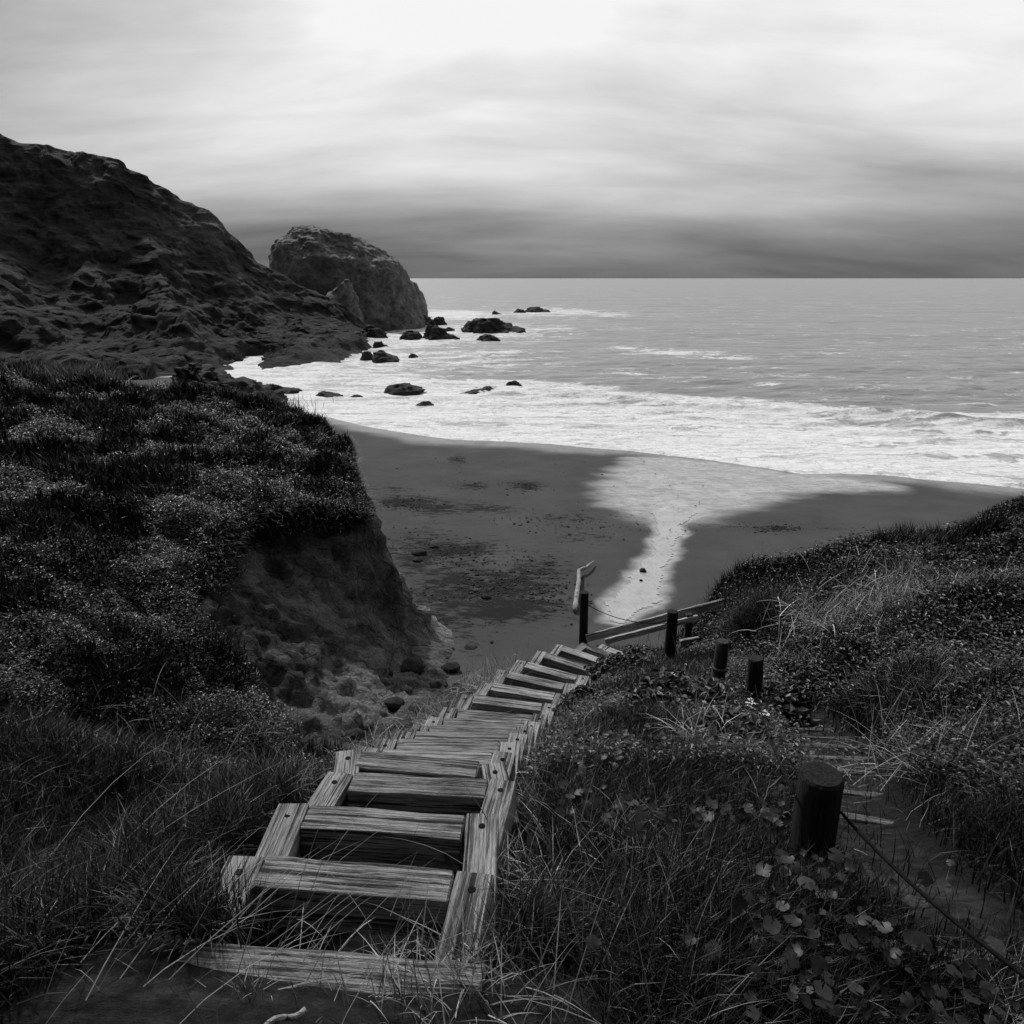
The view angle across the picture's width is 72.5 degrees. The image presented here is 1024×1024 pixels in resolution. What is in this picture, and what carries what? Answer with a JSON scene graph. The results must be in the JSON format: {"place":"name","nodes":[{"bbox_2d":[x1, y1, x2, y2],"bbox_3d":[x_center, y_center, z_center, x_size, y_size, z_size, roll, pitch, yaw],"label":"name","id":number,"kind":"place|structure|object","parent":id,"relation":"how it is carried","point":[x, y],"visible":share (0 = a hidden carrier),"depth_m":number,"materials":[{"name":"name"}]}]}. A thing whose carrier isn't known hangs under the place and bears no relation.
{"place":"outdoors","nodes":[
{"label":"outdoors","id":0,"kind":"place"},
{"bbox_2d":[0,134,372,379],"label":"headland","id":1,"kind":"structure","parent":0,"point":[104,258],"depth_m":90.97,"materials":[{"name":"stone"}]},
{"bbox_2d":[0,375,1023,1023],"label":"ground","id":2,"kind":"structure","parent":0,"point":[332,625],"depth_m":8.40,"materials":[{"name":"soil"}]},
{"bbox_2d":[0,352,152,388],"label":"dry grass tuft","id":3,"kind":"object","parent":2,"relation":"on","point":[106,375],"visible":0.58,"depth_m":26.28,"materials":[{"name":"plant"}]},
{"bbox_2d":[0,660,276,853],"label":"dry grass tuft","id":4,"kind":"object","parent":2,"relation":"on","point":[115,746],"visible":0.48,"depth_m":3.66,"materials":[{"name":"plant"}]},
{"bbox_2d":[101,374,182,390],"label":"dry grass tuft","id":5,"kind":"object","parent":2,"relation":"on","point":[146,385],"visible":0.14,"depth_m":25.83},
{"bbox_2d":[0,693,355,860],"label":"dry grass tuft","id":6,"kind":"object","parent":2,"relation":"on","point":[173,758],"visible":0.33,"depth_m":3.95,"materials":[{"name":"plant"}]},
{"bbox_2d":[62,833,296,961],"bbox_3d":[-0.939,1.116,2.053,0.618,0.536,0.625,0,18,0],"label":"grass tussock","id":7,"kind":"object","parent":2,"relation":"on","point":[180,919],"depth_m":1.99,"materials":[{"name":"plant"}]},
{"bbox_2d":[0,356,362,777],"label":"grass","id":8,"kind":"structure","parent":2,"relation":"on","point":[47,517],"depth_m":13.87,"materials":[{"name":"plant"}]},
{"bbox_2d":[0,362,363,779],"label":"ground cover","id":9,"kind":"object","parent":2,"relation":"on","point":[50,422],"visible":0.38,"depth_m":10.85,"materials":[{"name":"grey plant"}]},
{"bbox_2d":[0,751,383,1023],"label":"dry grass tuft","id":10,"kind":"object","parent":2,"relation":"on","point":[165,907],"visible":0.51,"depth_m":1.94,"materials":[{"name":"plant"}]},
{"bbox_2d":[128,824,310,948],"bbox_3d":[-0.918,1.281,2.321,0.571,0.572,0.621,0,18,0],"label":"grass tussock","id":11,"kind":"object","parent":2,"relation":"on","point":[261,941],"depth_m":2.29,"materials":[{"name":"plant"}]},
{"bbox_2d":[160,765,320,860],"bbox_3d":[-1.108,1.298,2.906,0.647,0.497,0.515,-11,21,-30],"label":"grass tussock","id":12,"kind":"object","parent":2,"relation":"on","point":[251,840],"depth_m":2.86,"materials":[{"name":"plant"}]},
{"bbox_2d":[147,379,333,415],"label":"dry grass tuft","id":13,"kind":"object","parent":2,"relation":"on","point":[293,403],"visible":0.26,"depth_m":24.70,"materials":[{"name":"plant"}]},
{"bbox_2d":[25,776,474,1023],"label":"dry grass tuft","id":14,"kind":"object","parent":2,"relation":"on","point":[301,919],"visible":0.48,"depth_m":1.98,"materials":[{"name":"plant"}]},
{"bbox_2d":[195,951,323,999],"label":"dry grass tuft","id":15,"kind":"object","parent":2,"relation":"on","point":[246,973],"visible":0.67,"depth_m":1.81,"materials":[{"name":"plant"}]},
{"bbox_2d":[179,405,383,589],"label":"hanging grass","id":16,"kind":"structure","parent":2,"relation":"on","point":[366,494],"depth_m":13.78,"materials":[{"name":"plant"}]},
{"bbox_2d":[264,1006,306,1023],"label":"stick","id":17,"kind":"object","parent":2,"relation":"on","point":[288,1017],"visible":1,"depth_m":1.65,"materials":[{"name":"grey wood"}]},
{"bbox_2d":[243,740,334,801],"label":"dry grass tuft","id":18,"kind":"object","parent":2,"relation":"on","point":[310,777],"visible":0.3,"depth_m":3.71,"materials":[{"name":"plant"}]},
{"bbox_2d":[344,728,366,740],"bbox_3d":[-2.340,3.354,10.415,0.339,0.230,0.281,0,18,0],"label":"stone","id":19,"kind":"object","parent":2,"relation":"on","point":[355,733],"visible":0.56,"depth_m":10.36,"materials":[{"name":"stone"}]},
{"bbox_2d":[242,924,482,1023],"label":"dry grass tuft","id":20,"kind":"object","parent":2,"relation":"on","point":[292,987],"visible":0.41,"depth_m":1.81,"materials":[{"name":"plant"}]},
{"bbox_2d":[361,720,373,729],"bbox_3d":[-2.285,3.368,11.040,0.223,0.124,0.175,0,18,0],"label":"stone","id":21,"kind":"object","parent":2,"relation":"on","point":[367,724],"visible":1,"depth_m":11.00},
{"bbox_2d":[331,718,422,760],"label":"dry grass tuft","id":22,"kind":"object","parent":2,"relation":"on","point":[373,743],"visible":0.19,"depth_m":5.08,"materials":[{"name":"plant"}]},
{"bbox_2d":[372,709,387,716],"bbox_3d":[-2.216,3.387,11.669,0.279,0.180,0.245,-6,19,-16],"label":"stone","id":23,"kind":"object","parent":2,"relation":"on","point":[383,712],"visible":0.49,"depth_m":11.63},
{"bbox_2d":[380,677,389,685],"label":"stone","id":24,"kind":"object","parent":2,"relation":"on","point":[384,681],"visible":0.74,"depth_m":12.80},
{"bbox_2d":[388,668,392,675],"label":"stone","id":25,"kind":"object","parent":2,"relation":"on","point":[390,672],"visible":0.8,"depth_m":13.30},
{"bbox_2d":[384,696,404,710],"bbox_3d":[-2.026,3.323,12.110,0.352,0.209,0.273,4,19,11],"label":"stone","id":26,"kind":"object","parent":2,"relation":"on","point":[396,703],"visible":0.94,"depth_m":12.03,"materials":[{"name":"stone"}]},
{"bbox_2d":[178,642,624,993],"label":"wooden staircase","id":27,"kind":"structure","parent":2,"relation":"on","point":[428,765],"depth_m":2.86,"materials":[{"name":"grey wood"}]},
{"bbox_2d":[400,685,412,693],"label":"stone","id":28,"kind":"object","parent":2,"relation":"on","point":[407,689],"visible":0.75,"depth_m":12.79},
{"bbox_2d":[401,657,425,674],"bbox_3d":[-1.969,3.090,13.929,0.544,0.368,0.460,0,18,0],"label":"stone","id":29,"kind":"object","parent":2,"relation":"on","point":[415,665],"visible":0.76,"depth_m":13.80,"materials":[{"name":"stone"}]},
{"bbox_2d":[408,705,424,713],"bbox_3d":[-1.620,3.360,11.805,0.285,0.220,0.244,0,18,0],"label":"stone","id":30,"kind":"object","parent":2,"relation":"on","point":[410,707],"visible":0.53,"depth_m":11.74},
{"bbox_2d":[256,858,597,1023],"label":"dry grass tuft","id":31,"kind":"object","parent":2,"relation":"on","point":[475,960],"visible":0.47,"depth_m":1.88,"materials":[{"name":"plant"}]},
{"bbox_2d":[430,679,447,688],"bbox_3d":[-1.409,3.364,13.501,0.359,0.288,0.319,0,18,0],"label":"stone","id":32,"kind":"object","parent":2,"relation":"on","point":[438,683],"visible":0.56,"depth_m":13.41,"materials":[{"name":"stone"}]},
{"bbox_2d":[381,686,508,736],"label":"dry grass tuft","id":33,"kind":"object","parent":2,"relation":"on","point":[436,713],"visible":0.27,"depth_m":6.58,"materials":[{"name":"plant"}]},
{"bbox_2d":[430,647,531,706],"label":"dry grass tuft","id":34,"kind":"object","parent":2,"relation":"on","point":[485,678],"visible":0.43,"depth_m":8.10,"materials":[{"name":"plant"}]},
{"bbox_2d":[457,638,560,689],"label":"dry grass tuft","id":35,"kind":"object","parent":2,"relation":"on","point":[508,663],"visible":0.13,"depth_m":10.22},
{"bbox_2d":[0,664,1023,1023],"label":"grass","id":36,"kind":"structure","parent":2,"relation":"on","point":[692,882],"depth_m":2.38,"materials":[{"name":"plant"}]},
{"bbox_2d":[0,536,1023,1023],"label":"dry stalks","id":37,"kind":"object","parent":2,"relation":"on","point":[668,766],"visible":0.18,"depth_m":4.08,"materials":[{"name":"grey plant"}]},
{"bbox_2d":[165,770,894,1023],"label":"dry grass tuft","id":38,"kind":"object","parent":2,"relation":"on","point":[575,980],"visible":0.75,"depth_m":1.83,"materials":[{"name":"plant"}]},
{"bbox_2d":[430,799,631,921],"bbox_3d":[0.116,1.375,2.771,1.019,0.638,0.801,8,20,24],"label":"dry grass tuft","id":39,"kind":"object","parent":2,"relation":"on","point":[515,860],"visible":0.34,"depth_m":2.81,"materials":[{"name":"plant"}]},
{"bbox_2d":[450,836,620,987],"bbox_3d":[0.072,1.227,2.129,0.526,0.469,0.636,0,18,0],"label":"grass tussock","id":40,"kind":"object","parent":2,"relation":"on","point":[528,914],"depth_m":2.07,"materials":[{"name":"plant"}]},
{"bbox_2d":[490,738,589,845],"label":"dry grass tuft","id":41,"kind":"object","parent":2,"relation":"on","point":[525,796],"visible":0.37,"depth_m":3.71,"materials":[{"name":"plant"}]},
{"bbox_2d":[496,708,608,784],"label":"dry grass tuft","id":42,"kind":"object","parent":2,"relation":"on","point":[521,770],"visible":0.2,"depth_m":4.53,"materials":[{"name":"plant"}]},
{"bbox_2d":[579,590,588,643],"bbox_3d":[1.105,1.791,10.790,0.145,1.217,0.139,0,18,0],"label":"fence post","id":43,"kind":"object","parent":2,"relation":"on","point":[583,616],"visible":0.73,"depth_m":10.67,"materials":[{"name":"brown wood"}]},
{"bbox_2d":[552,682,617,716],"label":"weed bush","id":44,"kind":"object","parent":2,"relation":"on","point":[577,693],"visible":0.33,"depth_m":6.58,"materials":[{"name":"black plant"}]},
{"bbox_2d":[172,490,1023,789],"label":"grass","id":45,"kind":"structure","parent":2,"relation":"on","point":[896,538],"depth_m":5.74,"materials":[{"name":"plant"}]},
{"bbox_2d":[582,652,654,681],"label":"weed bush","id":46,"kind":"object","parent":2,"relation":"on","point":[613,660],"visible":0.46,"depth_m":8.64,"materials":[{"name":"black plant"}]},
{"bbox_2d":[216,492,1023,805],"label":"ground cover","id":47,"kind":"object","parent":2,"relation":"on","point":[758,756],"visible":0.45,"depth_m":5.52,"materials":[{"name":"grey plant"}]},
{"bbox_2d":[745,697,769,715],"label":"white flowers","id":48,"kind":"object","parent":47,"relation":"on","point":[764,710],"visible":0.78,"depth_m":5.41,"materials":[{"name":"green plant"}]},
{"bbox_2d":[381,789,892,1023],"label":"dry grass tuft","id":49,"kind":"object","parent":2,"relation":"on","point":[717,974],"visible":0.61,"depth_m":1.85,"materials":[{"name":"plant"}]},
{"bbox_2d":[616,643,662,656],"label":"weed bush","id":50,"kind":"object","parent":2,"relation":"on","point":[643,650],"visible":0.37,"depth_m":11.23,"materials":[{"name":"black plant"}]},
{"bbox_2d":[585,598,726,646],"bbox_3d":[2.340,1.822,10.557,2.385,0.824,0.558,-3,19,-8],"label":"wooden rail","id":51,"kind":"object","parent":2,"relation":"on","point":[691,617],"visible":0.7,"depth_m":10.68,"materials":[{"name":"grey wood"}]},
{"bbox_2d":[664,609,677,660],"bbox_3d":[2.075,1.819,9.170,0.153,1.152,0.148,0,18,0],"label":"fence post","id":52,"kind":"object","parent":2,"relation":"on","point":[671,625],"visible":0.58,"depth_m":9.03,"materials":[{"name":"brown wood"}]},
{"bbox_2d":[586,604,665,623],"bbox_3d":[1.585,1.410,9.847,0.012,0.478,1.827,-11,22,-30],"label":"fence cable","id":53,"kind":"object","parent":52,"relation":"attached to","point":[624,619],"visible":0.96,"depth_m":9.83,"materials":[{"name":"metal"}]},
{"bbox_2d":[672,631,680,664],"bbox_3d":[1.971,1.503,7.697,0.012,1.024,2.603,1,19,4],"label":"fence cable","id":54,"kind":"object","parent":52,"relation":"attached to","point":[675,646],"visible":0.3,"depth_m":8.72,"materials":[{"name":"metal"}]},
{"bbox_2d":[625,666,742,714],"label":"weed bush","id":55,"kind":"object","parent":2,"relation":"on","point":[683,681],"visible":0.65,"depth_m":5.66,"materials":[{"name":"grey leaf"}]},
{"bbox_2d":[624,554,761,648],"bbox_3d":[2.937,1.407,11.717,2.403,2.657,3.054,5,19,16],"label":"dry grass tuft","id":56,"kind":"object","parent":2,"relation":"on","point":[682,625],"visible":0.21,"depth_m":12.40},
{"bbox_2d":[641,683,792,743],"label":"dry grass tuft","id":57,"kind":"object","parent":2,"relation":"on","point":[683,727],"visible":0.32,"depth_m":4.57,"materials":[{"name":"plant"}]},
{"bbox_2d":[712,638,729,683],"bbox_3d":[1.871,1.568,6.354,0.132,0.895,0.129,0,18,0],"label":"fence post","id":58,"kind":"object","parent":2,"relation":"on","point":[719,666],"visible":0.54,"depth_m":6.23,"materials":[{"name":"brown wood"}]},
{"bbox_2d":[707,554,782,605],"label":"grass tussock","id":59,"kind":"object","parent":2,"relation":"on","point":[742,587],"depth_m":10.72,"materials":[{"name":"plant"}]},
{"bbox_2d":[695,706,799,768],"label":"weed bush","id":60,"kind":"object","parent":2,"relation":"on","point":[749,723],"visible":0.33,"depth_m":4.59,"materials":[{"name":"grey plant"}]},
{"bbox_2d":[682,567,819,646],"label":"grass tussock","id":61,"kind":"object","parent":2,"relation":"on","point":[745,620],"depth_m":9.11,"materials":[{"name":"plant"}]},
{"bbox_2d":[746,654,763,711],"bbox_3d":[2.082,1.640,6.009,0.188,0.884,0.133,0,18,0],"label":"fence post","id":62,"kind":"object","parent":2,"relation":"on","point":[755,669],"visible":0.47,"depth_m":5.88,"materials":[{"name":"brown wood"}]},
{"bbox_2d":[754,684,795,794],"bbox_3d":[1.544,1.237,4.239,0.010,1.504,3.276,6,19,18],"label":"fence cable","id":63,"kind":"object","parent":62,"relation":"attached to","point":[787,780],"visible":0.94,"depth_m":3.43,"materials":[{"name":"metal"}]},
{"bbox_2d":[744,678,814,726],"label":"ivy bush","id":64,"kind":"object","parent":2,"relation":"on","point":[786,696],"visible":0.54,"depth_m":5.99,"materials":[{"name":"grey plant"}]},
{"bbox_2d":[553,724,1023,1023],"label":"mallow leaves","id":65,"kind":"object","parent":2,"relation":"on","point":[825,993],"visible":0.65,"depth_m":2.00,"materials":[{"name":"grey plant"}]},
{"bbox_2d":[788,761,844,868],"bbox_3d":[1.121,1.287,2.621,0.176,0.740,0.160,0,18,0],"label":"fence post","id":66,"kind":"object","parent":2,"relation":"on","point":[818,801],"visible":0.5,"depth_m":2.50,"materials":[{"name":"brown wood"}]},
{"bbox_2d":[840,811,1023,977],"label":"fence cable","id":67,"kind":"object","parent":66,"relation":"attached to","point":[997,955],"visible":0.99,"depth_m":1.86,"materials":[{"name":"metal"}]},
{"bbox_2d":[676,494,1023,755],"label":"ice plant","id":68,"kind":"object","parent":2,"relation":"on","point":[956,623],"visible":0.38,"depth_m":6.93,"materials":[{"name":"grey plant"}]},
{"bbox_2d":[732,557,973,659],"bbox_3d":[3.954,1.079,7.957,2.489,1.550,2.497,16,24,39],"label":"dry grass tuft","id":69,"kind":"object","parent":2,"relation":"on","point":[835,618],"visible":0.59,"depth_m":7.92,"materials":[{"name":"plant"}]},
{"bbox_2d":[786,666,1023,800],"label":"dry grass tuft","id":70,"kind":"object","parent":2,"relation":"on","point":[895,733],"visible":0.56,"depth_m":4.03,"materials":[{"name":"plant"}]},
{"bbox_2d":[787,719,1023,967],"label":"path steps","id":71,"kind":"structure","parent":2,"relation":"on","point":[861,819],"depth_m":3.90,"materials":[{"name":"grey wood"}]},
{"bbox_2d":[797,546,1019,646],"bbox_3d":[4.340,0.725,7.537,2.823,1.223,2.784,-10,21,-27],"label":"dry grass tuft","id":72,"kind":"object","parent":2,"relation":"on","point":[882,590],"visible":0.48,"depth_m":7.58,"materials":[{"name":"plant"}]},
{"bbox_2d":[0,0,1023,277],"label":"sky","id":73,"kind":"structure","parent":0,"point":[453,138],"materials":[{"name":"grey"}]},
{"bbox_2d":[126,376,1023,687],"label":"beach","id":74,"kind":"structure","parent":0,"point":[626,488],"depth_m":25.63,"materials":[{"name":"sand"}]},
{"bbox_2d":[169,362,288,403],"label":"rock","id":75,"kind":"object","parent":74,"relation":"on","point":[210,374],"visible":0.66,"depth_m":50.29,"materials":[{"name":"stone"}]},
{"bbox_2d":[266,384,302,393],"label":"rock","id":76,"kind":"object","parent":74,"relation":"on","point":[286,390],"visible":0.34,"depth_m":58.35,"materials":[{"name":"stone"}]},
{"bbox_2d":[384,383,425,395],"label":"rock","id":77,"kind":"object","parent":74,"relation":"on","point":[404,389],"visible":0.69,"depth_m":57.50,"materials":[{"name":"stone"}]},
{"bbox_2d":[412,558,422,561],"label":"stone","id":78,"kind":"object","parent":74,"relation":"on","point":[416,560],"visible":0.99,"depth_m":20.64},
{"bbox_2d":[411,548,426,555],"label":"stone","id":79,"kind":"object","parent":74,"relation":"on","point":[419,552],"visible":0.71,"depth_m":21.19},
{"bbox_2d":[415,401,433,405],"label":"rock","id":80,"kind":"object","parent":74,"relation":"on","point":[425,403],"visible":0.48,"depth_m":52.25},
{"bbox_2d":[440,661,459,672],"bbox_3d":[-1.286,3.255,14.497,0.401,0.257,0.325,-8,20,-24],"label":"stone","id":81,"kind":"object","parent":74,"relation":"on","point":[447,667],"visible":0.87,"depth_m":14.41,"materials":[{"name":"stone"}]},
{"bbox_2d":[464,643,476,649],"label":"stone","id":82,"kind":"object","parent":74,"relation":"on","point":[467,646],"visible":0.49,"depth_m":15.47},
{"bbox_2d":[481,594,490,599],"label":"stone","id":83,"kind":"object","parent":74,"relation":"on","point":[485,596],"visible":0.97,"depth_m":18.05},
{"bbox_2d":[573,561,593,611],"bbox_3d":[1.833,1.903,18.933,0.373,0.161,3.450,4,19,13],"label":"driftwood","id":84,"kind":"object","parent":74,"relation":"on","point":[576,595],"visible":1,"depth_m":18.44,"materials":[{"name":"grey wood"}]},
{"bbox_2d":[373,454,862,657],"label":"kelp scraps","id":85,"kind":"object","parent":74,"relation":"on","point":[515,584],"visible":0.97,"depth_m":20.14,"materials":[{"name":"plant"}]},
{"bbox_2d":[225,278,1023,488],"bbox_3d":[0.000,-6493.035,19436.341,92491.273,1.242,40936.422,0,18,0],"label":"sea","id":86,"kind":"structure","parent":0,"point":[919,378],"depth_m":69.80,"materials":[{"name":"liquid"}]},
{"bbox_2d":[315,391,342,396],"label":"rock","id":87,"kind":"object","parent":86,"relation":"in","point":[324,394],"visible":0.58,"depth_m":56.21,"materials":[{"name":"stone"}]},
{"bbox_2d":[326,279,363,321],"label":"rock buttress","id":88,"kind":"object","parent":86,"relation":"in","point":[343,293],"visible":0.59,"depth_m":118.18,"materials":[{"name":"stone"}]},
{"bbox_2d":[268,225,426,330],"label":"sea stack","id":89,"kind":"object","parent":86,"relation":"in","point":[324,261],"visible":0.77,"depth_m":128.17,"materials":[{"name":"stone"}]},
{"bbox_2d":[346,330,363,337],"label":"rock","id":90,"kind":"object","parent":86,"relation":"in","point":[359,333],"visible":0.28,"depth_m":104.07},
{"bbox_2d":[360,351,372,360],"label":"rock","id":91,"kind":"object","parent":86,"relation":"in","point":[366,355],"visible":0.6,"depth_m":81.65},
{"bbox_2d":[360,325,387,337],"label":"rock","id":92,"kind":"object","parent":86,"relation":"in","point":[371,331],"visible":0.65,"depth_m":108.51,"materials":[{"name":"stone"}]},
{"bbox_2d":[373,341,387,347],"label":"rock","id":93,"kind":"object","parent":86,"relation":"in","point":[380,344],"visible":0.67,"depth_m":94.23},
{"bbox_2d":[372,350,399,362],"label":"rock","id":94,"kind":"object","parent":86,"relation":"in","point":[380,356],"visible":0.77,"depth_m":79.82,"materials":[{"name":"stone"}]},
{"bbox_2d":[399,330,422,339],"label":"rock","id":95,"kind":"object","parent":86,"relation":"in","point":[411,335],"visible":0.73,"depth_m":106.36,"materials":[{"name":"stone"}]},
{"bbox_2d":[408,353,417,357],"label":"rock","id":96,"kind":"object","parent":86,"relation":"in","point":[411,355],"visible":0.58,"depth_m":84.42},
{"bbox_2d":[410,280,427,315],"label":"sea stack","id":97,"kind":"object","parent":86,"relation":"in","point":[421,297],"visible":0.2,"depth_m":176.23,"materials":[{"name":"stone"}]},
{"bbox_2d":[423,315,433,324],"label":"rock","id":98,"kind":"object","parent":86,"relation":"in","point":[427,318],"visible":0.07,"depth_m":139.71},
{"bbox_2d":[434,316,446,324],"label":"rock","id":99,"kind":"object","parent":86,"relation":"in","point":[438,320],"visible":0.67,"depth_m":137.37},
{"bbox_2d":[422,321,459,339],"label":"rock","id":100,"kind":"object","parent":86,"relation":"in","point":[433,331],"visible":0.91,"depth_m":106.46,"materials":[{"name":"stone"}]},
{"bbox_2d":[461,386,492,393],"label":"rock","id":101,"kind":"object","parent":86,"relation":"in","point":[486,388],"visible":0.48,"depth_m":57.42,"materials":[{"name":"stone"}]},
{"bbox_2d":[476,334,500,340],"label":"rock","id":102,"kind":"object","parent":86,"relation":"in","point":[486,337],"visible":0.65,"depth_m":106.62,"materials":[{"name":"stone"}]},
{"bbox_2d":[461,317,525,333],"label":"rock","id":103,"kind":"object","parent":86,"relation":"in","point":[487,325],"visible":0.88,"depth_m":124.17,"materials":[{"name":"stone"}]},
{"bbox_2d":[506,380,521,385],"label":"rock","id":104,"kind":"object","parent":86,"relation":"in","point":[513,383],"visible":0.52,"depth_m":61.66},
{"bbox_2d":[513,309,525,312],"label":"rock","id":105,"kind":"object","parent":86,"relation":"in","point":[519,311],"visible":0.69,"depth_m":186.35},
{"bbox_2d":[525,306,550,311],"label":"rock","id":106,"kind":"object","parent":86,"relation":"in","point":[534,309],"visible":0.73,"depth_m":197.15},
{"bbox_2d":[605,511,696,622],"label":"stream","id":107,"kind":"structure","parent":0,"point":[636,594],"depth_m":19.70,"materials":[{"name":"liquid"}]}
]}

